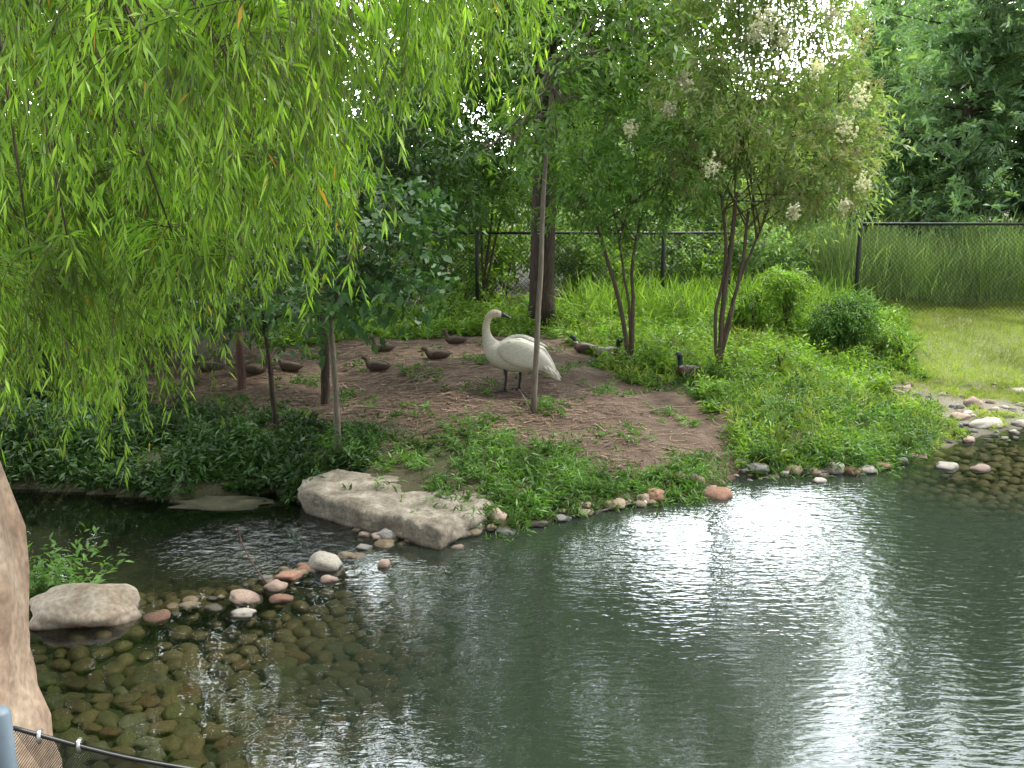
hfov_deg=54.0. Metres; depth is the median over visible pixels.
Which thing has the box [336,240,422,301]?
shrub
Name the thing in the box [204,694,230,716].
cobble
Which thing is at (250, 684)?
cobble
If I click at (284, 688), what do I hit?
cobble
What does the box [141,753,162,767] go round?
cobble
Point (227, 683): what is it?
cobble
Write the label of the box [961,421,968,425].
shore stone
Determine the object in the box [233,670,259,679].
cobble
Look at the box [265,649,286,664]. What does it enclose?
cobble
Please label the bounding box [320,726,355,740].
cobble
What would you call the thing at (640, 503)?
shore stone
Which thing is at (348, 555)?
shore stone
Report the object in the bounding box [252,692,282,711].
cobble
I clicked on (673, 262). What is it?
shrub
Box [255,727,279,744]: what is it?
cobble
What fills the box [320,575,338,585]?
shore stone
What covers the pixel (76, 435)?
shrub
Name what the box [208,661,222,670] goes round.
cobble
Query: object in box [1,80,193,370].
broadleaf tree
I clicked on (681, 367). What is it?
duck
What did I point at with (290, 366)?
duck
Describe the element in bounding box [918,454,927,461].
shore stone
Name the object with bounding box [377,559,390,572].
shore stone
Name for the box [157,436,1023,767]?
water
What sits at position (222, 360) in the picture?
young tree
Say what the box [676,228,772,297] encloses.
shrub
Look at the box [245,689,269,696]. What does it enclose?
cobble
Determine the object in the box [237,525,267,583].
bare twig
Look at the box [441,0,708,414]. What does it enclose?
young tree
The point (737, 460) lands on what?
shore stone
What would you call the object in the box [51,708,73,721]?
cobble
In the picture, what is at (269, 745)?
cobble
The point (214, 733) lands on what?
cobble
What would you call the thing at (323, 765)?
cobble
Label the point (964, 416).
shore stone
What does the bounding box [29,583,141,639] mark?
boulder
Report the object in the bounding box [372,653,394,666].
cobble
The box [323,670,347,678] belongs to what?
cobble
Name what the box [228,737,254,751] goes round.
cobble
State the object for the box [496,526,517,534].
shore stone
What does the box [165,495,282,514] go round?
mossy stone
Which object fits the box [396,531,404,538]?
shore stone
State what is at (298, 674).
cobble
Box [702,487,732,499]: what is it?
shore stone
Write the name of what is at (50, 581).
leafy plant
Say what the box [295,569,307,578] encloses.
shore stone
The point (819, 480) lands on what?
shore stone
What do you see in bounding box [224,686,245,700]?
cobble
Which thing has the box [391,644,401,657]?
cobble
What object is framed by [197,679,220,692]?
cobble
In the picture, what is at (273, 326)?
young tree
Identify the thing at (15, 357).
shrub
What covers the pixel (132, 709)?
cobble
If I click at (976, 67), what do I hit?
pine tree
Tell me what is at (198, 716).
cobble
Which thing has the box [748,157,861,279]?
shrub
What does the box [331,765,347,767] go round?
cobble
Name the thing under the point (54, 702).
cobble
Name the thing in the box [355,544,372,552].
shore stone
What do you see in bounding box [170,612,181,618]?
shore stone
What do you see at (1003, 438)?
shore stone
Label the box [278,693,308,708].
cobble
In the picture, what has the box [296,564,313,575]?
shore stone
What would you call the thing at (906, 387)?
shore stone
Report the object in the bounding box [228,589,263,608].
shore stone
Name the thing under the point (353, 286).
shrub
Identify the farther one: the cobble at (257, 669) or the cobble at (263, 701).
the cobble at (257, 669)
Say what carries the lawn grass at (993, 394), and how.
on the ground at (138, 529)
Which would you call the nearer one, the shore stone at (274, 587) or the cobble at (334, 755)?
the cobble at (334, 755)
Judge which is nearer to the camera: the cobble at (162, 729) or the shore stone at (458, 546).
the cobble at (162, 729)
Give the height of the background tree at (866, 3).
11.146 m
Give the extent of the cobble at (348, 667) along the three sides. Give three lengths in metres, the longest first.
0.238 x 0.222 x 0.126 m
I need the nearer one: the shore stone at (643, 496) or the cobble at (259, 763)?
the cobble at (259, 763)
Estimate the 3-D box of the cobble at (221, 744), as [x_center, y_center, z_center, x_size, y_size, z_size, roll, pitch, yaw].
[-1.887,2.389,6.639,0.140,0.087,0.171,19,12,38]
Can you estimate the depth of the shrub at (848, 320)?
17.00 m
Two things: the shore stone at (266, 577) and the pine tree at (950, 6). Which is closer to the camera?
the shore stone at (266, 577)
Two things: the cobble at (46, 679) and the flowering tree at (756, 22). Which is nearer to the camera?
the cobble at (46, 679)
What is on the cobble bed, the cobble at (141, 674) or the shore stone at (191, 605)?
the shore stone at (191, 605)
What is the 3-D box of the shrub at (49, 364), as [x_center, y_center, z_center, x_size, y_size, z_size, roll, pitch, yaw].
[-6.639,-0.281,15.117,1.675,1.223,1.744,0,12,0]
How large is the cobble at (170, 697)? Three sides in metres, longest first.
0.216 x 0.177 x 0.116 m
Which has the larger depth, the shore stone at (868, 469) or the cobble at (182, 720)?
the shore stone at (868, 469)
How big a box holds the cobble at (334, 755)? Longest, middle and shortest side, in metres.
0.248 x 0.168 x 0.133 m
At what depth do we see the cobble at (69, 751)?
6.44 m
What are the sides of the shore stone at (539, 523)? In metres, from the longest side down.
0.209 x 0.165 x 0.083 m
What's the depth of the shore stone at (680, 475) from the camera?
10.90 m
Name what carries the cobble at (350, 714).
on the ground at (138, 529)
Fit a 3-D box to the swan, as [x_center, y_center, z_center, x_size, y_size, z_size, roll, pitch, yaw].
[0.127,-0.438,13.262,1.050,1.092,0.532,1,12,6]
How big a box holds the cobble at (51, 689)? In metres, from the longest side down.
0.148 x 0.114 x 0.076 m
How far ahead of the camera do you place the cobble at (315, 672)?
7.51 m
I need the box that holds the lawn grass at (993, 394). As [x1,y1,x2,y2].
[876,299,1023,403]
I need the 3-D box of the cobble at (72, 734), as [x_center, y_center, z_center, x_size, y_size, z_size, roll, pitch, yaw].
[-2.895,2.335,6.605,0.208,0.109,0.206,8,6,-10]
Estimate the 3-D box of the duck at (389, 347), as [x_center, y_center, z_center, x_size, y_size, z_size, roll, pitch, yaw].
[-2.027,-0.632,15.671,0.489,0.286,0.194,-4,13,-17]
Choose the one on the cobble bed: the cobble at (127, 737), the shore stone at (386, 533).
the shore stone at (386, 533)
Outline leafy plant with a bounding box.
[28,521,132,600]
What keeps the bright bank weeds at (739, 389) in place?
on the ground at (138, 529)
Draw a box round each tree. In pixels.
[0,0,589,488]
[0,17,94,191]
[1,1,193,197]
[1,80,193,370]
[42,123,310,390]
[133,237,311,363]
[161,218,343,434]
[181,0,395,250]
[218,54,503,405]
[248,153,465,450]
[334,83,467,301]
[345,1,506,261]
[350,9,571,307]
[394,0,763,327]
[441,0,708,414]
[449,5,657,278]
[495,47,641,238]
[514,91,742,362]
[558,60,717,274]
[611,0,919,366]
[641,46,742,229]
[657,69,830,271]
[750,62,896,252]
[760,7,967,250]
[778,0,1023,282]
[783,0,951,227]
[783,34,977,239]
[845,0,1023,231]
[881,0,1019,221]
[886,0,1023,231]
[1001,76,1023,289]
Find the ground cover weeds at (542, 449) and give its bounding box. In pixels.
[301,356,948,528]
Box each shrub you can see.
[0,371,28,441]
[0,399,79,464]
[1,326,49,374]
[10,335,108,384]
[59,406,136,460]
[122,313,183,351]
[170,295,208,337]
[194,234,301,312]
[212,292,282,330]
[263,228,364,298]
[268,288,352,329]
[330,299,386,327]
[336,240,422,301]
[353,139,457,278]
[367,220,454,296]
[368,294,435,329]
[404,243,501,301]
[408,282,484,323]
[438,146,509,276]
[452,255,516,306]
[453,202,530,297]
[506,204,628,297]
[508,161,629,288]
[570,238,667,294]
[580,184,703,277]
[626,210,728,291]
[674,162,761,277]
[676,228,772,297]
[717,218,821,288]
[732,289,770,330]
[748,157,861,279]
[749,261,818,331]
[761,339,806,371]
[766,218,868,290]
[800,284,891,352]
[810,176,908,275]
[811,392,844,418]
[875,317,933,368]
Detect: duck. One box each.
[191,355,225,371]
[244,358,273,373]
[274,358,304,371]
[360,355,391,371]
[368,335,397,352]
[418,346,452,359]
[439,328,468,344]
[566,335,597,353]
[594,337,623,355]
[673,352,700,377]
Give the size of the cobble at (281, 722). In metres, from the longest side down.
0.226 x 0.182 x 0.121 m
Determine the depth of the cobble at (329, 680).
7.37 m
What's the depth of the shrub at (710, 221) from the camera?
24.60 m
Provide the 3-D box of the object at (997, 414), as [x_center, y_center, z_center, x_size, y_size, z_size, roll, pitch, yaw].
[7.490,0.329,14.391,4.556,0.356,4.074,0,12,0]
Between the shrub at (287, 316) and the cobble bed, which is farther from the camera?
the shrub at (287, 316)
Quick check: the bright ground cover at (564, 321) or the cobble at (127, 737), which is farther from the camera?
the bright ground cover at (564, 321)
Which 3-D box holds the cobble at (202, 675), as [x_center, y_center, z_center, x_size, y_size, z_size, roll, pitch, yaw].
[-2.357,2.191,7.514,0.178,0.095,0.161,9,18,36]
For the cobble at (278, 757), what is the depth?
6.48 m
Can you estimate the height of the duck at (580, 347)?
0.293 m
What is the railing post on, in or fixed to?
on the ground at (138, 529)
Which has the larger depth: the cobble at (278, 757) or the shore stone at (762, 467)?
the shore stone at (762, 467)
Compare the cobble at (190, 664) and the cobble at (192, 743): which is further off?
the cobble at (190, 664)
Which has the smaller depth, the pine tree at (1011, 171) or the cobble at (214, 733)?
the cobble at (214, 733)
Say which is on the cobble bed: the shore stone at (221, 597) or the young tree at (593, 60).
the shore stone at (221, 597)
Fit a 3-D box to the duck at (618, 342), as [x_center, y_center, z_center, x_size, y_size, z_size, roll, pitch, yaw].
[1.509,-0.559,15.467,0.276,0.397,0.695,-10,16,-37]
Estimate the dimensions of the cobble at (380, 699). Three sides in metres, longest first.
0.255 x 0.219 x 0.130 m
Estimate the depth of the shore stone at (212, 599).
8.26 m
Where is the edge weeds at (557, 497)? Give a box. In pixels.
[275,413,946,546]
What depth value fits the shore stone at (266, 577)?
8.64 m
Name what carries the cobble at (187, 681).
on the ground at (138, 529)
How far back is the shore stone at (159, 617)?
7.89 m
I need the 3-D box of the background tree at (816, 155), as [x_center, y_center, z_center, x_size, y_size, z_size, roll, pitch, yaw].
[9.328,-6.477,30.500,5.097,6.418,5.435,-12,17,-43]
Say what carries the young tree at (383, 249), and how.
on the ground at (138, 529)
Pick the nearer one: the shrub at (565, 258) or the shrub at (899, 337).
the shrub at (899, 337)
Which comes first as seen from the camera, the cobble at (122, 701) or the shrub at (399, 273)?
the cobble at (122, 701)
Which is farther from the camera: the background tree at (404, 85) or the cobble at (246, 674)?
the background tree at (404, 85)
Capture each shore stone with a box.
[140,609,170,625]
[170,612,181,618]
[178,601,200,610]
[204,603,225,612]
[206,596,217,602]
[216,594,225,600]
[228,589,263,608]
[229,608,256,619]
[240,583,249,588]
[257,575,272,581]
[263,579,287,595]
[269,593,292,605]
[274,571,302,583]
[279,566,289,571]
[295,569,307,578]
[296,563,307,568]
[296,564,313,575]
[308,551,342,576]
[310,569,318,575]
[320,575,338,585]
[338,555,348,561]
[339,551,353,560]
[352,528,361,534]
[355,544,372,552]
[358,531,372,540]
[371,532,381,543]
[376,527,396,538]
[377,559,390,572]
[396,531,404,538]
[451,544,463,548]
[469,528,481,536]
[485,523,494,530]
[487,507,506,523]
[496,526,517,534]
[529,520,547,527]
[555,514,571,521]
[579,501,590,508]
[580,509,593,515]
[603,498,625,509]
[635,500,646,507]
[636,493,649,500]
[643,488,663,502]
[647,499,655,505]
[672,471,687,480]
[687,473,704,484]
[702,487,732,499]
[734,458,750,466]
[739,468,748,472]
[746,462,769,473]
[780,470,790,476]
[784,465,802,475]
[805,465,819,474]
[812,477,826,482]
[818,472,828,476]
[828,462,844,473]
[844,465,860,475]
[858,465,876,473]
[877,462,891,468]
[895,457,908,465]
[899,385,911,390]
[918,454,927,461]
[934,461,958,473]
[950,412,970,419]
[956,405,964,408]
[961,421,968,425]
[963,396,982,406]
[963,410,972,414]
[963,436,974,444]
[969,417,1002,428]
[969,464,991,474]
[985,399,995,403]
[990,433,998,437]
[1000,436,1008,441]
[1008,429,1019,436]
[1010,387,1023,394]
[1011,421,1023,425]
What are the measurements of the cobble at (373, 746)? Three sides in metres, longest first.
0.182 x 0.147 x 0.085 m
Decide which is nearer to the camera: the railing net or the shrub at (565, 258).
the railing net
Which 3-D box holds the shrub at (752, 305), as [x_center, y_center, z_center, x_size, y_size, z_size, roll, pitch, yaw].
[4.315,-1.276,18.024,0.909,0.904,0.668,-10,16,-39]
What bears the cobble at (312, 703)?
on the ground at (138, 529)
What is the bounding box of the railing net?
[13,726,195,767]
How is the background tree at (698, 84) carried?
on the ground at (138, 529)
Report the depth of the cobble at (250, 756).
6.45 m
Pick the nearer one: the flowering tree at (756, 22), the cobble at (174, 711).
the cobble at (174, 711)
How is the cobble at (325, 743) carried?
on the ground at (138, 529)
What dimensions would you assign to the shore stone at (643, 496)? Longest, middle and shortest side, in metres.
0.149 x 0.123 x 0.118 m
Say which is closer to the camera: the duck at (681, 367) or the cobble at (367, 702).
the cobble at (367, 702)
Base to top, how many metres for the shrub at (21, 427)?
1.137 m
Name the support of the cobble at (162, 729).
on the ground at (138, 529)
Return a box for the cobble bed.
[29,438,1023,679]
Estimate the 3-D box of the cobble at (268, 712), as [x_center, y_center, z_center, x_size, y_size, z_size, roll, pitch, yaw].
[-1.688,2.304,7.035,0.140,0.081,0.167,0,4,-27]
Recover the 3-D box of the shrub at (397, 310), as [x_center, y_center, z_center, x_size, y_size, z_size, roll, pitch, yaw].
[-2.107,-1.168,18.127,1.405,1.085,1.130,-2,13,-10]
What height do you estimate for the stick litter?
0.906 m
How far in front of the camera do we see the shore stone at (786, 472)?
11.46 m
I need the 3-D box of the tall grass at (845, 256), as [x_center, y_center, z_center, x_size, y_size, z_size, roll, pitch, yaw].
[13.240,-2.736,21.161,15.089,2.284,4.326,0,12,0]
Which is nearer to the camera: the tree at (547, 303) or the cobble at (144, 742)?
the cobble at (144, 742)
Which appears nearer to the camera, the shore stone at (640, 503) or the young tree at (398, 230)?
the shore stone at (640, 503)
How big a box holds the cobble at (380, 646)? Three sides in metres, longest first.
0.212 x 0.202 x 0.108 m
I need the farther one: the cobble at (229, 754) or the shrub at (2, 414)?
the shrub at (2, 414)
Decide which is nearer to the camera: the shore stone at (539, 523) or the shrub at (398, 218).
the shore stone at (539, 523)
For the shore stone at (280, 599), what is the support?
in the water
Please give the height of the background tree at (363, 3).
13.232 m
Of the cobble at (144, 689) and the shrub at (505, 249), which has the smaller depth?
the cobble at (144, 689)
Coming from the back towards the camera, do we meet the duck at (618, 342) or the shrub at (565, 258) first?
the shrub at (565, 258)
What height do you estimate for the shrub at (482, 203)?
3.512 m
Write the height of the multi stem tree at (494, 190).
6.017 m
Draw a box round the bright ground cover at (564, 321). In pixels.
[254,281,930,400]
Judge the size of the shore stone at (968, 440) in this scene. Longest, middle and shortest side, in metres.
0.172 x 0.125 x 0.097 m
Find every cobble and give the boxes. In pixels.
[36,671,59,690]
[43,694,65,711]
[44,685,61,694]
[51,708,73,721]
[52,720,70,732]
[57,728,87,748]
[58,675,88,692]
[63,698,90,714]
[64,692,85,700]
[64,746,81,758]
[65,751,90,764]
[71,709,99,728]
[82,723,102,734]
[83,735,99,744]
[84,741,109,763]
[85,680,106,692]
[87,670,105,680]
[89,693,113,704]
[91,761,108,767]
[93,700,109,710]
[94,710,119,727]
[98,726,122,741]
[100,673,125,690]
[105,745,134,765]
[110,692,139,708]
[112,686,128,695]
[113,761,131,767]
[114,728,136,747]
[118,712,146,729]
[123,665,157,690]
[123,705,142,713]
[129,681,156,697]
[129,722,149,738]
[131,763,148,767]
[134,695,160,710]
[134,735,160,749]
[139,746,165,759]
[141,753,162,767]
[143,707,164,718]
[145,716,162,723]
[146,720,177,738]
[148,661,167,674]
[148,673,168,684]
[155,679,182,698]
[156,691,180,707]
[157,734,182,753]
[161,702,196,720]
[168,749,186,762]
[170,669,186,680]
[170,759,201,767]
[171,722,200,737]
[175,718,195,724]
[176,677,200,687]
[177,683,202,703]
[179,656,209,673]
[179,732,205,758]
[187,669,208,680]
[187,697,201,707]
[188,753,207,767]
[190,710,204,723]
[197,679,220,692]
[200,721,215,731]
[201,723,231,741]
[202,761,216,767]
[204,688,223,699]
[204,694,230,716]
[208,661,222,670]
[210,664,234,679]
[213,744,244,766]
[214,735,233,752]
[216,708,240,723]
[217,674,245,692]
[219,758,246,767]
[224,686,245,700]
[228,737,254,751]
[229,718,248,731]
[230,660,249,672]
[230,696,258,710]
[232,722,259,738]
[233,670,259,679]
[235,710,256,720]
[243,677,263,691]
[244,751,269,762]
[244,758,277,767]
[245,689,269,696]
[247,654,264,664]
[248,718,267,730]
[249,662,268,675]
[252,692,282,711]
[253,731,285,757]
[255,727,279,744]
[259,666,282,682]
[260,707,278,717]
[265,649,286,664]
[266,676,291,688]
[266,715,297,730]
[269,657,297,675]
[269,679,299,696]
[270,749,286,765]
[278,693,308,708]
[278,702,313,720]
[280,724,301,742]
[280,759,304,767]
[284,650,310,665]
[284,667,308,681]
[287,738,305,758]
[292,742,324,767]
[293,718,320,735]
[297,663,310,667]
[298,684,320,701]
[303,664,330,683]
[304,728,320,742]
[305,639,328,659]
[307,698,319,707]
[312,710,332,724]
[312,762,327,767]
[314,650,332,663]
[314,676,336,685]
[314,736,336,749]
[318,684,346,703]
[320,662,332,666]
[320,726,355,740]
[322,641,345,656]
[322,745,350,767]
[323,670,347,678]
[327,713,345,727]
[328,696,354,710]
[329,659,359,675]
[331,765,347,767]
[332,653,350,663]
[333,705,359,723]
[334,732,368,756]
[336,676,358,691]
[343,643,366,659]
[347,685,371,705]
[351,716,369,728]
[352,649,375,666]
[354,722,380,746]
[356,673,387,693]
[357,698,372,715]
[358,750,376,764]
[361,706,386,718]
[361,762,374,767]
[362,661,381,672]
[366,740,379,752]
[369,640,392,653]
[369,716,384,730]
[371,690,390,707]
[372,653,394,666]
[377,675,394,690]
[388,661,397,673]
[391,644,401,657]
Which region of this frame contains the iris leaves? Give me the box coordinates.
[553,264,904,329]
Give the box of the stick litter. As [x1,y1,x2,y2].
[117,337,768,495]
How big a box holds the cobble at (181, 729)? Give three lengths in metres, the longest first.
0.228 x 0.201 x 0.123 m
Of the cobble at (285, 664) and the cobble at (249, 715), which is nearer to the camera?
the cobble at (249, 715)
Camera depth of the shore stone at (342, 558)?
9.10 m
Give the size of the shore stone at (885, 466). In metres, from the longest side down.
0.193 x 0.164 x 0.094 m
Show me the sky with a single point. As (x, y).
(824, 4)
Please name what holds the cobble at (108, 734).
on the ground at (138, 529)
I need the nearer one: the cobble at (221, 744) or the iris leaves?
the cobble at (221, 744)
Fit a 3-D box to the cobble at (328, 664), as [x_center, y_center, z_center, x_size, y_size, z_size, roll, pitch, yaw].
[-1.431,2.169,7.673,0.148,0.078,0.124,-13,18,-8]
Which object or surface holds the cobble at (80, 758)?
on the ground at (138, 529)
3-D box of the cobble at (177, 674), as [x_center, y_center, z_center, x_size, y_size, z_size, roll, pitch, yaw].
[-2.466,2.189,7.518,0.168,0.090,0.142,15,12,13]
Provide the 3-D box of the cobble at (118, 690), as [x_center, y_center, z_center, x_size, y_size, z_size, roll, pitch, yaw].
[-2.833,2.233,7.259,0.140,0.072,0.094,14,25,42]
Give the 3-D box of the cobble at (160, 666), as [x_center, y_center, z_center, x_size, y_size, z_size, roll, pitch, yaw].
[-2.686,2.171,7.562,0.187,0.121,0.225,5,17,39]
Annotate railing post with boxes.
[0,705,17,767]
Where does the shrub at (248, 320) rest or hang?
on the ground at (138, 529)
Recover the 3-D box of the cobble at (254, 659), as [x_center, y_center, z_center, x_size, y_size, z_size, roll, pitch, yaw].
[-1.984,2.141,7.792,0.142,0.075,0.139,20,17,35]
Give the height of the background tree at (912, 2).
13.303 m
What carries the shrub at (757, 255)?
on the ground at (138, 529)
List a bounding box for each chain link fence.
[358,230,730,306]
[854,221,1023,317]
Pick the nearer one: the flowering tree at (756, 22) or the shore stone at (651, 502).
the shore stone at (651, 502)
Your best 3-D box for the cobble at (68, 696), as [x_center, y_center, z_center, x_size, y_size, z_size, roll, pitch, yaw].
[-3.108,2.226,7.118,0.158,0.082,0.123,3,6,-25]
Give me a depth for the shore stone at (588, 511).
10.20 m
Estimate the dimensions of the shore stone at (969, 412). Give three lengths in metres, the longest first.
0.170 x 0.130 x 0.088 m
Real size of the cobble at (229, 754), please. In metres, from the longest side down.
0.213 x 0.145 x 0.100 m
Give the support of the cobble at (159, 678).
on the ground at (138, 529)
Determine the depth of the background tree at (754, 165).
27.52 m
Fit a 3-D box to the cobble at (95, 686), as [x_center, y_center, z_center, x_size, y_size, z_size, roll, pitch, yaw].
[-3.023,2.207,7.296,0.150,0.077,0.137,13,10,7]
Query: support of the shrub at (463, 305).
on the ground at (138, 529)
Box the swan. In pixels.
[482,309,560,392]
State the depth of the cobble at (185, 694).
7.21 m
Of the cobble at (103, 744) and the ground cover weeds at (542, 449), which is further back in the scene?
the ground cover weeds at (542, 449)
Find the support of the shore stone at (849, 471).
on the ground at (138, 529)
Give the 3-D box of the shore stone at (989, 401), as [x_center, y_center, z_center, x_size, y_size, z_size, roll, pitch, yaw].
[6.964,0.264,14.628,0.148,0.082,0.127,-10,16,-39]
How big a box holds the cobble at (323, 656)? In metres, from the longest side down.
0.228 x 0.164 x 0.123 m
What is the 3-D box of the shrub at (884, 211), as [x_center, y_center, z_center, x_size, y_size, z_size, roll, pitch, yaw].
[8.055,-3.478,23.750,2.364,2.826,1.808,-6,14,-26]
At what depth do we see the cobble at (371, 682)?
7.36 m
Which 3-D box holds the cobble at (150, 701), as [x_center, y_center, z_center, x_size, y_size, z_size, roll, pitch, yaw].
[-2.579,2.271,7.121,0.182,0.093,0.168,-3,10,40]
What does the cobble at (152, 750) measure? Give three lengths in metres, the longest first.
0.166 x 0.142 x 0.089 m
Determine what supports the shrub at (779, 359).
on the ground at (138, 529)
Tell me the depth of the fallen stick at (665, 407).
13.03 m
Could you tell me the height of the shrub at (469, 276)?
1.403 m
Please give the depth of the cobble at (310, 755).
6.42 m
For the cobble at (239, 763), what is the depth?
6.33 m
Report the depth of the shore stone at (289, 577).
8.64 m
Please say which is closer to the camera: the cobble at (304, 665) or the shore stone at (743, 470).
the cobble at (304, 665)
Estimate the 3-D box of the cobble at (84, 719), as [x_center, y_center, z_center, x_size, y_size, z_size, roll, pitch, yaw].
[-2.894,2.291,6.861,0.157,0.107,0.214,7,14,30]
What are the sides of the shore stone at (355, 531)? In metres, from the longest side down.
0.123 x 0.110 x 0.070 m
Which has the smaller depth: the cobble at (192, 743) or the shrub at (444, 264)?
the cobble at (192, 743)
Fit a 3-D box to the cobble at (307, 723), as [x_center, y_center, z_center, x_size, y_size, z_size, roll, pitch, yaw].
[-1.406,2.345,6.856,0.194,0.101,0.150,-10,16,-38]
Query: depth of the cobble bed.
8.40 m
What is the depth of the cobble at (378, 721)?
6.84 m
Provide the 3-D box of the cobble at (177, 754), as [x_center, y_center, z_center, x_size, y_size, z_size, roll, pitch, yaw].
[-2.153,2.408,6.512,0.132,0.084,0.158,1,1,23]
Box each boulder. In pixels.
[0,462,61,767]
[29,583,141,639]
[297,469,492,549]
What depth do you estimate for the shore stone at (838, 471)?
11.55 m
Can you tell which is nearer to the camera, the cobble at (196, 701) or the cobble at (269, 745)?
the cobble at (269, 745)
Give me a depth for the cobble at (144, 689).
7.22 m
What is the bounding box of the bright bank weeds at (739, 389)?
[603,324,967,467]
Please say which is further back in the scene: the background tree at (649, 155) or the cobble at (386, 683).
the background tree at (649, 155)
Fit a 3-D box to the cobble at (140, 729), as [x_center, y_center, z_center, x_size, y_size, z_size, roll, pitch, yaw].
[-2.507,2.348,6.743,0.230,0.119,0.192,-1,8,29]
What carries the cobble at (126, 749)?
on the ground at (138, 529)
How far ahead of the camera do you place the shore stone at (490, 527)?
9.74 m
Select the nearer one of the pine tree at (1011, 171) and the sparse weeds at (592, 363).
the sparse weeds at (592, 363)
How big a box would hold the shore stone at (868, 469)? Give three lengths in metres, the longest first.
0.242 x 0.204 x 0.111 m
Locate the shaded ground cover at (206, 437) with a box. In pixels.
[0,362,397,502]
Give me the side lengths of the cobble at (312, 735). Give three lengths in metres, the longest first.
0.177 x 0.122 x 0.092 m
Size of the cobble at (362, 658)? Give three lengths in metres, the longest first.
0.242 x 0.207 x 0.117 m
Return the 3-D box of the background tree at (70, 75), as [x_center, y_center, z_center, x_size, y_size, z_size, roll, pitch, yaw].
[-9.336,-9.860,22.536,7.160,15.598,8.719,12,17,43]
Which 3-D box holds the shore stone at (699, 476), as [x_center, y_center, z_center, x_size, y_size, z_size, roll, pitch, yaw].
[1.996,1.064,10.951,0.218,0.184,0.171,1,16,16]
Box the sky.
[12,0,1017,169]
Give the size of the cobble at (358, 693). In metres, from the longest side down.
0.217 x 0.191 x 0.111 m
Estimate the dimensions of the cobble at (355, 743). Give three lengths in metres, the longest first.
0.263 x 0.196 x 0.135 m
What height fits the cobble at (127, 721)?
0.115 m
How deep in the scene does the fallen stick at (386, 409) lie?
12.89 m
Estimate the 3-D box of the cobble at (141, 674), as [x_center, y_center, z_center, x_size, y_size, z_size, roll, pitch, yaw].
[-2.739,2.195,7.428,0.226,0.134,0.262,18,22,27]
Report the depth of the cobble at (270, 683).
7.37 m
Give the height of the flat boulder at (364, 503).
0.514 m
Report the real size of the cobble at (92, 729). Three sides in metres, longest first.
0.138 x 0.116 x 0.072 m
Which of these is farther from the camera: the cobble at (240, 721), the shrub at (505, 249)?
the shrub at (505, 249)
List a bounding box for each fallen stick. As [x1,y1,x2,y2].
[358,407,415,416]
[409,372,441,381]
[518,389,531,413]
[595,498,690,512]
[640,406,691,413]
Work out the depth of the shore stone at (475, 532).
9.63 m
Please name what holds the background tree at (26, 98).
on the ground at (138, 529)
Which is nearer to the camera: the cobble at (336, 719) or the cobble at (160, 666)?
the cobble at (336, 719)
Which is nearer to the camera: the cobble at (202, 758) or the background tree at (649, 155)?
the cobble at (202, 758)
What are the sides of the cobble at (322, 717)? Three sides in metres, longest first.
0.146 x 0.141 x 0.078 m
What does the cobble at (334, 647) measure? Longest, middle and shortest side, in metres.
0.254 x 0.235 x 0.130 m
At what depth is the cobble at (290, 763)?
6.36 m
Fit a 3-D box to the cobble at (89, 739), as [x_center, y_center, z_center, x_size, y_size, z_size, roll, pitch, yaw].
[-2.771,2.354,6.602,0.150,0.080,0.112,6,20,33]
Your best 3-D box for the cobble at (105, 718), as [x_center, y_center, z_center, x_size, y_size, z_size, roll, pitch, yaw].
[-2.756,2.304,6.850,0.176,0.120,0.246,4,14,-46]
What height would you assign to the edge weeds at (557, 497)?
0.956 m
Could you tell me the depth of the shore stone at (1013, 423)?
13.65 m
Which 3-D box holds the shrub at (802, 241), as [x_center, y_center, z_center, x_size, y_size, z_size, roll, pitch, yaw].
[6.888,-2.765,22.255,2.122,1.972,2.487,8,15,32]
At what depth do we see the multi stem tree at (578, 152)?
14.11 m
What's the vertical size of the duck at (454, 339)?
0.273 m
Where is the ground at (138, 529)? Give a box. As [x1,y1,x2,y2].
[0,175,1023,767]
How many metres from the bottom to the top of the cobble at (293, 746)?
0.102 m
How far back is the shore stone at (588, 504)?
10.29 m
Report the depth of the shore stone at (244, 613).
7.95 m
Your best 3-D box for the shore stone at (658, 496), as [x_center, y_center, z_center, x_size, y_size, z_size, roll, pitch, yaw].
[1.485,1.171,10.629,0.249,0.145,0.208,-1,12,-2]
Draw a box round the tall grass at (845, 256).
[784,205,1023,307]
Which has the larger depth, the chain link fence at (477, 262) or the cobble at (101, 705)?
the chain link fence at (477, 262)
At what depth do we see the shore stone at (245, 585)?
8.53 m
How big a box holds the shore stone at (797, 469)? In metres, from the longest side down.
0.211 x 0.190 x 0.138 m
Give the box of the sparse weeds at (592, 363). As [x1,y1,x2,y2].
[149,339,749,481]
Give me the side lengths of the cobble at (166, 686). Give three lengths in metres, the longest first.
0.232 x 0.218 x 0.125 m
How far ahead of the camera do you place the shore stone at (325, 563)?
8.83 m
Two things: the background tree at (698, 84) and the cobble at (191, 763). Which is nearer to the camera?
the cobble at (191, 763)
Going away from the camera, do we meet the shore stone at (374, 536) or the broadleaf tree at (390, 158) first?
the shore stone at (374, 536)
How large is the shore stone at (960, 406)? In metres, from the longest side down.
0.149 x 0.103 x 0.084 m
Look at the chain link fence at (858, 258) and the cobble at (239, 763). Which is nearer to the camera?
the cobble at (239, 763)

